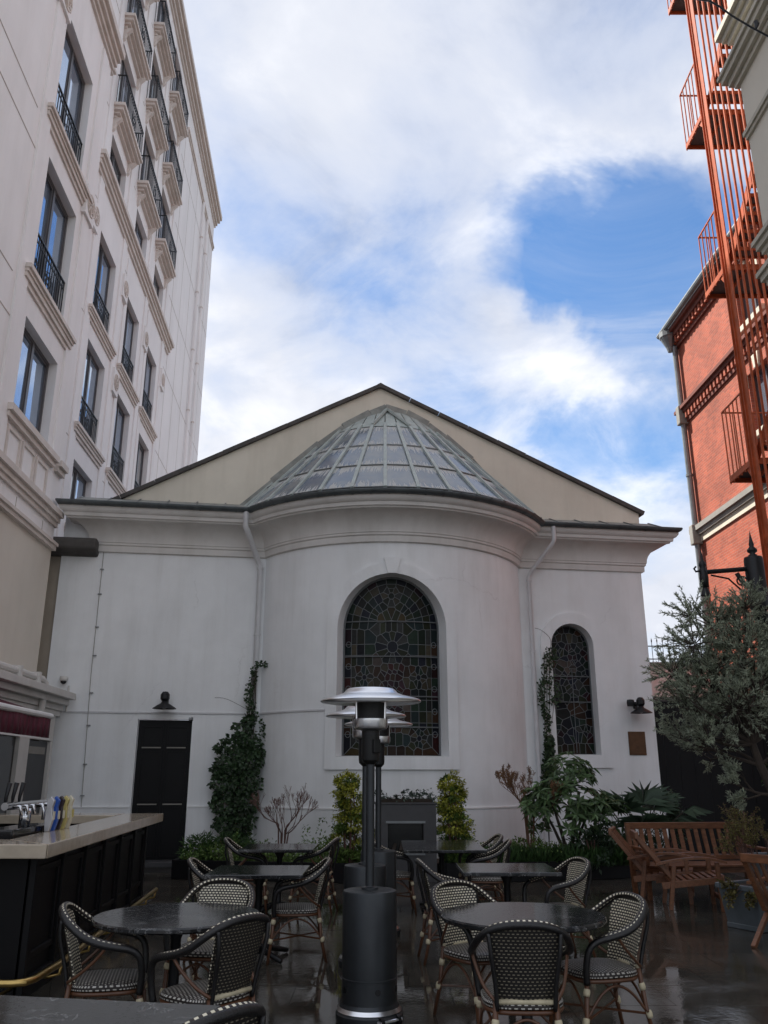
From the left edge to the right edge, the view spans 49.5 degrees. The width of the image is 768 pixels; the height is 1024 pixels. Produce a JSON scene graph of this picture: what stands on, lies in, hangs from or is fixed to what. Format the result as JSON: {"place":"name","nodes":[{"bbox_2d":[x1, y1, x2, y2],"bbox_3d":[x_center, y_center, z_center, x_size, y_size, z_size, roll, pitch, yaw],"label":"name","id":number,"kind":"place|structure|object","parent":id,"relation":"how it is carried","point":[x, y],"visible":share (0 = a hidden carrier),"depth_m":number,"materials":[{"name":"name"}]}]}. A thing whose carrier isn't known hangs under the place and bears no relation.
{"place":"outdoors","nodes":[
{"label":"outdoors","id":0,"kind":"place"},
{"bbox_2d":[60,676,69,711],"bbox_3d":[-6.038,3.421,15.664,0.150,0.640,0.200,-4,-18,11],"label":"security camera","id":1,"kind":"object","parent":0,"point":[63,679],"visible":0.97,"depth_m":15.67,"materials":[{"name":"plastic"}]},
{"bbox_2d":[29,859,767,1023],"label":"courtyard floor","id":2,"kind":"structure","parent":0,"point":[703,963],"depth_m":7.19,"materials":[{"name":"tile"}]},
{"bbox_2d":[0,661,75,812],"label":"bar shopfront","id":3,"kind":"object","parent":2,"relation":"on","point":[26,760],"visible":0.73,"depth_m":13.79,"materials":[{"name":"white paint"}]},
{"bbox_2d":[0,735,15,812],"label":"glazed door","id":4,"kind":"structure","parent":3,"relation":"in","point":[7,743],"depth_m":13.15,"materials":[{"name":"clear glass"}]},
{"bbox_2d":[0,699,53,739],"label":"awning","id":5,"kind":"object","parent":3,"relation":"attached to","point":[18,720],"visible":1,"depth_m":11.51,"materials":[{"name":"fabric"}]},
{"bbox_2d":[22,740,46,812],"bbox_3d":[-6.100,5.039,14.307,0.060,2.140,1.100,1,-17,-4],"label":"side door","id":6,"kind":"structure","parent":3,"relation":"in","point":[34,775],"depth_m":14.52,"materials":[{"name":"glass"}]},
{"bbox_2d":[0,813,162,996],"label":"bar counter","id":7,"kind":"object","parent":2,"relation":"on","point":[92,864],"visible":0.84,"depth_m":6.92,"materials":[{"name":"wood"}]},
{"bbox_2d":[0,782,74,839],"bbox_3d":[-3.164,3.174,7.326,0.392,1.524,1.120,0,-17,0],"label":"beer tap font","id":8,"kind":"object","parent":7,"relation":"on","point":[59,813],"visible":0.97,"depth_m":7.45,"materials":[{"name":"silver metal"}]},
{"bbox_2d":[58,901,148,1001],"bbox_3d":[-1.686,2.796,4.987,0.574,0.853,0.586,4,-18,-12],"label":"bistro chair","id":9,"kind":"object","parent":2,"relation":"on","point":[84,983],"visible":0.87,"depth_m":4.84,"materials":[{"name":"wicker"}]},
{"bbox_2d":[0,995,220,1023],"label":"square table","id":10,"kind":"object","parent":2,"relation":"on","point":[28,1010],"visible":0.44,"depth_m":3.16,"materials":[{"name":"black stone"}]},
{"bbox_2d":[91,902,258,986],"bbox_3d":[-1.320,2.927,5.224,1.050,0.737,1.050,2,-18,-8],"label":"round table","id":11,"kind":"object","parent":2,"relation":"on","point":[176,922],"visible":0.8,"depth_m":5.21,"materials":[{"name":"black stone"}]},
{"bbox_2d":[182,857,211,962],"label":"bistro chair","id":12,"kind":"object","parent":2,"relation":"on","point":[193,863],"visible":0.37,"depth_m":7.57,"materials":[{"name":"wicker"}]},
{"bbox_2d":[159,877,255,994],"bbox_3d":[-1.235,3.089,5.923,0.586,0.853,0.574,-3,-18,10],"label":"bistro chair","id":13,"kind":"object","parent":2,"relation":"on","point":[230,890],"visible":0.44,"depth_m":6.19,"materials":[{"name":"wicker"}]},
{"bbox_2d":[147,912,269,1006],"bbox_3d":[-0.979,2.703,4.691,0.574,0.853,0.586,-12,-21,34],"label":"bistro chair","id":14,"kind":"object","parent":2,"relation":"on","point":[236,946],"visible":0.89,"depth_m":4.60,"materials":[{"name":"wicker"}]},
{"bbox_2d":[182,1001,265,1023],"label":"bistro chair","id":15,"kind":"object","parent":2,"relation":"on","point":[248,1012],"visible":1,"depth_m":2.82,"materials":[{"name":"wicker"}]},
{"bbox_2d":[224,837,268,914],"bbox_3d":[-1.686,4.418,10.161,0.574,0.853,0.585,2,-17,-5],"label":"bistro chair","id":16,"kind":"object","parent":2,"relation":"on","point":[231,845],"visible":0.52,"depth_m":10.03,"materials":[{"name":"wicker"}]},
{"bbox_2d":[204,865,309,963],"bbox_3d":[-1.160,3.692,7.667,0.880,0.737,0.820,0,-17,0],"label":"square table","id":17,"kind":"object","parent":2,"relation":"on","point":[259,875],"visible":0.59,"depth_m":7.65,"materials":[{"name":"black stone"}]},
{"bbox_2d":[238,844,317,911],"bbox_3d":[-1.280,4.470,10.148,0.880,0.737,0.900,0,-17,0],"label":"square table","id":18,"kind":"object","parent":2,"relation":"on","point":[279,850],"visible":0.59,"depth_m":10.05,"materials":[{"name":"black stone"}]},
{"bbox_2d":[266,857,331,964],"bbox_3d":[-0.774,3.630,7.647,0.574,0.853,0.586,2,-18,-7],"label":"bistro chair","id":19,"kind":"object","parent":2,"relation":"on","point":[299,909],"visible":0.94,"depth_m":7.49,"materials":[{"name":"wicker"}]},
{"bbox_2d":[288,837,339,914],"bbox_3d":[-0.834,4.417,10.161,0.574,0.853,0.586,-2,-18,7],"label":"bistro chair","id":20,"kind":"object","parent":2,"relation":"on","point":[332,845],"visible":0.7,"depth_m":10.03,"materials":[{"name":"wicker"}]},
{"bbox_2d":[326,706,405,968],"bbox_3d":[-0.170,2.893,7.582,0.758,2.214,0.758,14,-22,-38],"label":"patio heater","id":21,"kind":"object","parent":2,"relation":"on","point":[354,874],"visible":0.3,"depth_m":7.52,"materials":[{"name":"metal"}]},
{"bbox_2d":[320,687,420,1023],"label":"patio heater","id":22,"kind":"object","parent":2,"relation":"on","point":[369,960],"visible":1,"depth_m":5.69,"materials":[{"name":"metal"}]},
{"bbox_2d":[345,718,412,936],"bbox_3d":[-0.060,3.326,8.966,0.758,2.214,0.758,8,-19,-23],"label":"patio heater","id":23,"kind":"object","parent":2,"relation":"on","point":[387,857],"visible":0.27,"depth_m":8.94,"materials":[{"name":"metal"}]},
{"bbox_2d":[374,839,416,914],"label":"bistro chair","id":24,"kind":"object","parent":2,"relation":"on","point":[408,875],"visible":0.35,"depth_m":10.00,"materials":[{"name":"wicker"}]},
{"bbox_2d":[375,802,436,881],"bbox_3d":[0.340,5.217,13.228,1.000,1.155,0.555,0,-17,0],"label":"outdoor fireplace","id":25,"kind":"object","parent":2,"relation":"on","point":[407,821],"visible":0.49,"depth_m":13.10,"materials":[{"name":"concrete"}]},
{"bbox_2d":[375,788,437,802],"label":"trailing plant","id":26,"kind":"object","parent":25,"relation":"on","point":[429,799],"visible":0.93,"depth_m":13.23,"materials":[{"name":"green plant"}]},
{"bbox_2d":[171,851,705,882],"bbox_3d":[1.183,6.004,14.276,9.336,0.280,3.151,2,-18,-7],"label":"planting bed","id":27,"kind":"object","parent":2,"relation":"on","point":[179,868],"visible":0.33,"depth_m":13.11,"materials":[{"name":"green plant"}]},
{"bbox_2d":[176,829,256,860],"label":"dark bush","id":28,"kind":"object","parent":27,"relation":"on","point":[201,841],"visible":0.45,"depth_m":13.69,"materials":[{"name":"green plant"}]},
{"bbox_2d":[179,818,361,862],"bbox_3d":[-1.775,5.333,13.428,3.049,0.800,1.304,0,-17,0],"label":"ground cover","id":29,"kind":"object","parent":27,"relation":"on","point":[291,856],"visible":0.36,"depth_m":13.31,"materials":[{"name":"green plant"}]},
{"bbox_2d":[249,785,318,861],"bbox_3d":[-1.671,5.148,13.798,1.165,1.273,0.935,0,-17,0],"label":"bare shrub","id":30,"kind":"object","parent":27,"relation":"on","point":[301,797],"visible":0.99,"depth_m":13.76,"materials":[{"name":"brown plant"}]},
{"bbox_2d":[320,769,374,862],"bbox_3d":[-0.547,4.844,13.200,0.918,1.492,0.797,0,-17,0],"label":"euonymus shrub","id":31,"kind":"object","parent":27,"relation":"on","point":[351,812],"visible":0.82,"depth_m":13.07,"materials":[{"name":"green plant"}]},
{"bbox_2d":[434,770,478,862],"bbox_3d":[1.119,4.851,13.212,0.656,1.486,0.715,10,-20,-28],"label":"euonymus shrub","id":32,"kind":"object","parent":27,"relation":"on","point":[451,812],"visible":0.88,"depth_m":13.16,"materials":[{"name":"green plant"}]},
{"bbox_2d":[479,840,566,859],"bbox_3d":[2.057,5.440,13.312,1.816,0.364,0.627,2,-17,-5],"label":"leafy cover","id":33,"kind":"object","parent":27,"relation":"on","point":[544,845],"visible":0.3,"depth_m":13.29,"materials":[{"name":"green plant"}]},
{"bbox_2d":[494,764,563,846],"bbox_3d":[2.440,4.976,13.789,1.123,1.595,1.185,-16,-24,42],"label":"bare shrub","id":34,"kind":"object","parent":27,"relation":"on","point":[509,783],"visible":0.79,"depth_m":13.86,"materials":[{"name":"brown plant"}]},
{"bbox_2d":[510,834,550,849],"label":"dark bush","id":35,"kind":"object","parent":27,"relation":"on","point":[523,841],"visible":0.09,"depth_m":13.46,"materials":[{"name":"green plant"}]},
{"bbox_2d":[444,841,628,865],"bbox_3d":[2.441,5.486,13.408,3.268,0.370,1.061,2,-18,-8],"label":"grass cover","id":36,"kind":"object","parent":27,"relation":"on","point":[619,857],"depth_m":13.16,"materials":[{"name":"green plant"}]},
{"bbox_2d":[517,751,632,847],"bbox_3d":[3.186,4.915,13.881,1.986,1.786,1.143,0,-17,0],"label":"rhododendron","id":37,"kind":"object","parent":27,"relation":"on","point":[581,809],"visible":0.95,"depth_m":13.71,"materials":[{"name":"green plant"}]},
{"bbox_2d":[561,817,632,874],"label":"dark bush","id":38,"kind":"object","parent":27,"relation":"on","point":[595,841],"visible":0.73,"depth_m":13.33,"materials":[{"name":"green plant"}]},
{"bbox_2d":[561,781,714,854],"bbox_3d":[4.338,5.150,14.038,2.581,1.225,2.080,0,-17,0],"label":"fan palm","id":39,"kind":"object","parent":27,"relation":"on","point":[638,800],"visible":0.52,"depth_m":14.11,"materials":[{"name":"green plant"}]},
{"bbox_2d":[635,787,691,852],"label":"dark bush","id":40,"kind":"object","parent":27,"relation":"on","point":[676,813],"visible":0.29,"depth_m":14.29,"materials":[{"name":"green plant"}]},
{"bbox_2d":[401,840,486,911],"bbox_3d":[0.720,4.539,10.367,0.980,0.737,1.500,0,-17,0],"label":"square table","id":41,"kind":"object","parent":2,"relation":"on","point":[440,848],"visible":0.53,"depth_m":10.30,"materials":[{"name":"black stone"}]},
{"bbox_2d":[415,858,482,965],"bbox_3d":[0.574,3.610,7.585,0.574,0.853,0.585,2,-17,-5],"label":"bistro chair","id":42,"kind":"object","parent":2,"relation":"on","point":[423,867],"visible":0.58,"depth_m":7.47,"materials":[{"name":"wicker"}]},
{"bbox_2d":[430,879,496,1023],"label":"bistro chair","id":43,"kind":"object","parent":2,"relation":"on","point":[445,894],"visible":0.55,"depth_m":5.91,"materials":[{"name":"wicker"}]},
{"bbox_2d":[458,833,503,901],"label":"bistro chair","id":44,"kind":"object","parent":2,"relation":"on","point":[497,839],"visible":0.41,"depth_m":10.67,"materials":[{"name":"wicker"}]},
{"bbox_2d":[467,839,511,900],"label":"bistro chair","id":45,"kind":"object","parent":2,"relation":"on","point":[502,848],"visible":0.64,"depth_m":9.71,"materials":[{"name":"wicker"}]},
{"bbox_2d":[456,863,561,901],"bbox_3d":[1.170,3.752,7.857,0.900,0.737,0.840,0,-17,0],"label":"square table","id":46,"kind":"object","parent":2,"relation":"on","point":[506,872],"visible":0.5,"depth_m":7.81,"materials":[{"name":"black stone"}]},
{"bbox_2d":[467,920,573,1023],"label":"bistro chair","id":47,"kind":"object","parent":2,"relation":"on","point":[525,957],"visible":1,"depth_m":4.44,"materials":[{"name":"wicker"}]},
{"bbox_2d":[441,902,606,1023],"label":"round table","id":48,"kind":"object","parent":2,"relation":"on","point":[482,916],"visible":0.77,"depth_m":5.29,"materials":[{"name":"black stone"}]},
{"bbox_2d":[522,856,596,957],"bbox_3d":[1.605,3.631,7.651,0.574,0.853,0.586,5,-18,-15],"label":"bistro chair","id":49,"kind":"object","parent":2,"relation":"on","point":[579,869],"visible":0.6,"depth_m":7.74,"materials":[{"name":"wicker"}]},
{"bbox_2d":[549,891,652,1023],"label":"bistro chair","id":50,"kind":"object","parent":2,"relation":"on","point":[620,963],"visible":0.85,"depth_m":5.22,"materials":[{"name":"wicker"}]},
{"bbox_2d":[608,826,694,904],"bbox_3d":[3.616,4.720,11.187,1.060,0.888,0.752,-6,-18,18],"label":"garden armchair","id":51,"kind":"object","parent":2,"relation":"on","point":[643,876],"visible":0.73,"depth_m":10.95,"materials":[{"name":"brown wood"}]},
{"bbox_2d":[630,830,726,911],"bbox_3d":[3.732,4.527,10.569,1.060,0.888,0.752,-3,-18,10],"label":"garden armchair","id":52,"kind":"object","parent":2,"relation":"on","point":[671,881],"visible":0.97,"depth_m":10.32,"materials":[{"name":"brown wood"}]},
{"bbox_2d":[624,822,767,899],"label":"garden bench","id":53,"kind":"object","parent":2,"relation":"on","point":[728,867],"visible":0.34,"depth_m":11.77,"materials":[{"name":"brown wood"}]},
{"bbox_2d":[693,531,767,716],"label":"lamp post","id":54,"kind":"object","parent":2,"relation":"on","point":[753,567],"visible":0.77,"depth_m":11.20,"materials":[{"name":"black metal"}]},
{"bbox_2d":[714,0,767,285],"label":"beige building","id":55,"kind":"structure","parent":2,"relation":"on","point":[745,69],"depth_m":11.91,"materials":[{"name":"beige paint"}]},
{"bbox_2d":[698,0,767,36],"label":"overhead cable","id":56,"kind":"object","parent":55,"relation":"attached to","point":[756,23],"visible":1,"depth_m":8.99,"materials":[{"name":"black metal"}]},
{"bbox_2d":[715,879,767,932],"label":"zinc planter","id":57,"kind":"object","parent":2,"relation":"on","point":[739,915],"visible":0.45,"depth_m":8.96,"materials":[{"name":"metal"}]},
{"bbox_2d":[713,802,767,910],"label":"golden shrub","id":58,"kind":"object","parent":57,"relation":"in","point":[738,828],"visible":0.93,"depth_m":9.08,"materials":[{"name":"green plant"}]},
{"bbox_2d":[740,853,767,947],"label":"folding chair","id":59,"kind":"object","parent":2,"relation":"on","point":[746,859],"visible":1,"depth_m":8.22,"materials":[{"name":"brown wood"}]},
{"bbox_2d":[748,852,766,876],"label":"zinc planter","id":60,"kind":"object","parent":2,"relation":"on","point":[758,865],"visible":0.04,"depth_m":9.79,"materials":[{"name":"metal"}]},
{"bbox_2d":[640,577,767,814],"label":"olive tree","id":61,"kind":"object","parent":60,"relation":"in","point":[736,679],"visible":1,"depth_m":10.29,"materials":[{"name":"green plant"}]},
{"bbox_2d":[183,0,756,765],"label":"sky","id":62,"kind":"structure","parent":0,"point":[491,215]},
{"bbox_2d":[656,192,767,696],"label":"brick building","id":63,"kind":"structure","parent":0,"point":[694,336],"depth_m":23.79,"materials":[{"name":"red brick"}]},
{"bbox_2d":[667,0,767,668],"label":"fire escape","id":64,"kind":"object","parent":63,"relation":"attached to","point":[719,129],"visible":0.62,"depth_m":14.92,"materials":[{"name":"orange paint"}]},
{"bbox_2d":[738,259,764,335],"bbox_3d":[9.629,-5.841,21.957,0.340,2.000,1.500,1,-17,-2],"label":"window","id":65,"kind":"structure","parent":63,"relation":"in","point":[749,300],"depth_m":21.84,"materials":[{"name":"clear glass"}]},
{"bbox_2d":[747,350,767,438],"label":"window","id":66,"kind":"structure","parent":63,"relation":"in","point":[757,351],"depth_m":21.44,"materials":[{"name":"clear glass"}]},
{"label":"ground","id":67,"kind":"structure","parent":0,"visible":0},
{"bbox_2d":[0,0,221,811],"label":"hotel building","id":68,"kind":"structure","parent":67,"relation":"on","point":[110,214],"depth_m":21.03,"materials":[{"name":"paint"}]},
{"bbox_2d":[14,328,48,432],"bbox_3d":[-6.484,-2.296,15.080,0.090,1.800,1.810,1,-17,-4],"label":"window","id":69,"kind":"structure","parent":68,"relation":"in","point":[33,369],"depth_m":15.35,"materials":[{"name":"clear glass"}]},
{"bbox_2d":[34,171,67,311],"bbox_3d":[-6.429,-5.128,15.956,0.198,2.570,1.780,1,-17,-4],"label":"window","id":70,"kind":"structure","parent":68,"relation":"in","point":[50,245],"depth_m":16.18,"materials":[{"name":"clear glass"}]},
{"bbox_2d":[55,29,84,164],"bbox_3d":[-6.425,-8.352,16.903,0.198,2.610,1.800,1,-17,-4],"label":"window","id":71,"kind":"structure","parent":68,"relation":"in","point":[71,85],"depth_m":17.15,"materials":[{"name":"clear glass"}]},
{"bbox_2d":[69,466,85,498],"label":"window","id":72,"kind":"structure","parent":68,"relation":"in","point":[78,483],"depth_m":21.84,"materials":[{"name":"clear glass"}]},
{"bbox_2d":[79,347,98,442],"bbox_3d":[-7.994,-3.113,22.421,0.208,2.550,1.750,1,-17,-4],"label":"window","id":73,"kind":"structure","parent":68,"relation":"in","point":[87,417],"depth_m":22.67,"materials":[{"name":"clear glass"}]},
{"bbox_2d":[93,243,110,330],"bbox_3d":[-7.994,-6.290,23.416,0.208,2.550,1.750,1,-17,-4],"label":"window","id":74,"kind":"structure","parent":68,"relation":"in","point":[103,266],"depth_m":23.69,"materials":[{"name":"clear glass"}]},
{"bbox_2d":[110,146,120,185],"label":"window","id":75,"kind":"structure","parent":68,"relation":"in","point":[112,157],"depth_m":25.01,"materials":[{"name":"grey glass"}]},
{"bbox_2d":[110,402,124,481],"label":"window","id":76,"kind":"structure","parent":68,"relation":"in","point":[116,460],"depth_m":25.85,"materials":[{"name":"clear glass"}]},
{"bbox_2d":[117,60,129,108],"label":"window","id":77,"kind":"structure","parent":68,"relation":"in","point":[123,71],"depth_m":25.61,"materials":[{"name":"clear glass"}]},
{"bbox_2d":[121,307,133,382],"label":"window","id":78,"kind":"structure","parent":68,"relation":"in","point":[129,323],"depth_m":26.88,"materials":[{"name":"clear glass"}]},
{"bbox_2d":[127,0,138,14],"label":"window","id":79,"kind":"structure","parent":68,"relation":"in","point":[129,7],"depth_m":26.73,"materials":[{"name":"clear glass"}]},
{"bbox_2d":[135,220,142,249],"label":"window","id":80,"kind":"structure","parent":68,"relation":"in","point":[137,230],"depth_m":28.21,"materials":[{"name":"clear glass"}]},
{"bbox_2d":[134,440,143,487],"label":"window","id":81,"kind":"structure","parent":68,"relation":"in","point":[140,453],"depth_m":29.05,"materials":[{"name":"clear glass"}]},
{"bbox_2d":[141,139,149,179],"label":"window","id":82,"kind":"structure","parent":68,"relation":"in","point":[145,150],"depth_m":28.89,"materials":[{"name":"grey glass"}]},
{"bbox_2d":[142,355,151,418],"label":"window","id":83,"kind":"structure","parent":68,"relation":"in","point":[148,369],"depth_m":29.84,"materials":[{"name":"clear glass"}]},
{"bbox_2d":[149,62,157,97],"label":"window","id":84,"kind":"structure","parent":68,"relation":"in","point":[153,72],"depth_m":29.97,"materials":[{"name":"grey glass"}]},
{"bbox_2d":[153,274,158,296],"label":"window","id":85,"kind":"structure","parent":68,"relation":"in","point":[155,283],"depth_m":31.15,"materials":[{"name":"grey glass"}]},
{"bbox_2d":[157,2,164,21],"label":"window","id":86,"kind":"structure","parent":68,"relation":"in","point":[160,13],"depth_m":31.00,"materials":[{"name":"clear glass"}]},
{"bbox_2d":[158,200,165,237],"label":"window","id":87,"kind":"structure","parent":68,"relation":"in","point":[163,218],"depth_m":32.13,"materials":[{"name":"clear glass"}]},
{"bbox_2d":[165,127,172,161],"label":"window","id":88,"kind":"structure","parent":68,"relation":"in","point":[168,154],"depth_m":33.12,"materials":[{"name":"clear glass"}]},
{"bbox_2d":[172,63,178,90],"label":"window","id":89,"kind":"structure","parent":68,"relation":"in","point":[176,79],"depth_m":34.08,"materials":[{"name":"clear glass"}]},
{"bbox_2d":[30,383,682,867],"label":"chapel","id":90,"kind":"structure","parent":67,"relation":"on","point":[452,575],"depth_m":16.26,"materials":[{"name":"paint"}]},
{"bbox_2d":[131,717,192,859],"bbox_3d":[-4.168,5.187,15.582,1.010,2.620,0.150,3,-18,-9],"label":"door","id":91,"kind":"structure","parent":90,"relation":"in","point":[161,777],"depth_m":15.65,"materials":[{"name":"black paint"}]},
{"bbox_2d":[152,691,175,709],"bbox_3d":[-4.141,3.555,15.742,0.444,0.330,0.444,-13,-22,36],"label":"wall lamp","id":92,"kind":"object","parent":90,"relation":"attached to","point":[164,704],"visible":1,"depth_m":15.69,"materials":[{"name":"black metal"}]},
{"bbox_2d":[206,660,268,848],"bbox_3d":[-2.625,4.546,15.595,1.333,3.570,0.360,3,-18,-9],"label":"climbing ivy","id":93,"kind":"object","parent":90,"relation":"attached to","point":[243,750],"visible":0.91,"depth_m":15.46,"materials":[{"name":"green plant"}]},
{"bbox_2d":[335,573,448,756],"bbox_3d":[0.145,2.813,15.463,2.036,3.319,0.563,1,-17,-2],"label":"apse window","id":94,"kind":"structure","parent":90,"relation":"in","point":[391,629],"depth_m":15.62,"materials":[{"name":"glass"}]},
{"bbox_2d":[536,628,562,845],"bbox_3d":[3.381,4.473,16.785,0.650,4.304,0.173,3,-18,-9],"label":"climbing vine","id":95,"kind":"object","parent":90,"relation":"attached to","point":[549,751],"visible":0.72,"depth_m":17.00,"materials":[{"name":"green plant"}]},
{"bbox_2d":[551,624,601,754],"bbox_3d":[3.943,3.696,17.453,0.939,2.684,0.362,3,-18,-9],"label":"side window","id":96,"kind":"structure","parent":90,"relation":"in","point":[577,715],"depth_m":17.55,"materials":[{"name":"glass"}]},
{"bbox_2d":[628,732,646,754],"bbox_3d":[5.223,4.770,17.177,0.370,0.470,0.029,3,-18,-9],"label":"wall plaque","id":97,"kind":"object","parent":90,"relation":"attached to","point":[637,743],"depth_m":17.16,"materials":[{"name":"brown metal"}]},
{"bbox_2d":[627,697,651,713],"bbox_3d":[5.283,3.986,17.184,0.444,0.330,0.470,13,-22,-36],"label":"wall lamp","id":98,"kind":"object","parent":90,"relation":"attached to","point":[638,705],"visible":1,"depth_m":17.14,"materials":[{"name":"black metal"}]},
{"bbox_2d":[653,697,767,852],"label":"black gate","id":99,"kind":"structure","parent":90,"relation":"attached to","point":[681,771],"depth_m":17.38,"materials":[{"name":"metal"}]},
{"bbox_2d":[649,662,709,696],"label":"wall","id":100,"kind":"structure","parent":67,"relation":"on","point":[654,683],"depth_m":25.61,"materials":[{"name":"white paint"}]},
{"bbox_2d":[648,638,700,661],"bbox_3d":[10.239,4.312,25.999,7.522,0.780,0.041,0,-17,0],"label":"iron fence","id":101,"kind":"object","parent":100,"relation":"on","point":[663,652],"visible":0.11,"depth_m":26.02,"materials":[{"name":"black metal"}]}
]}

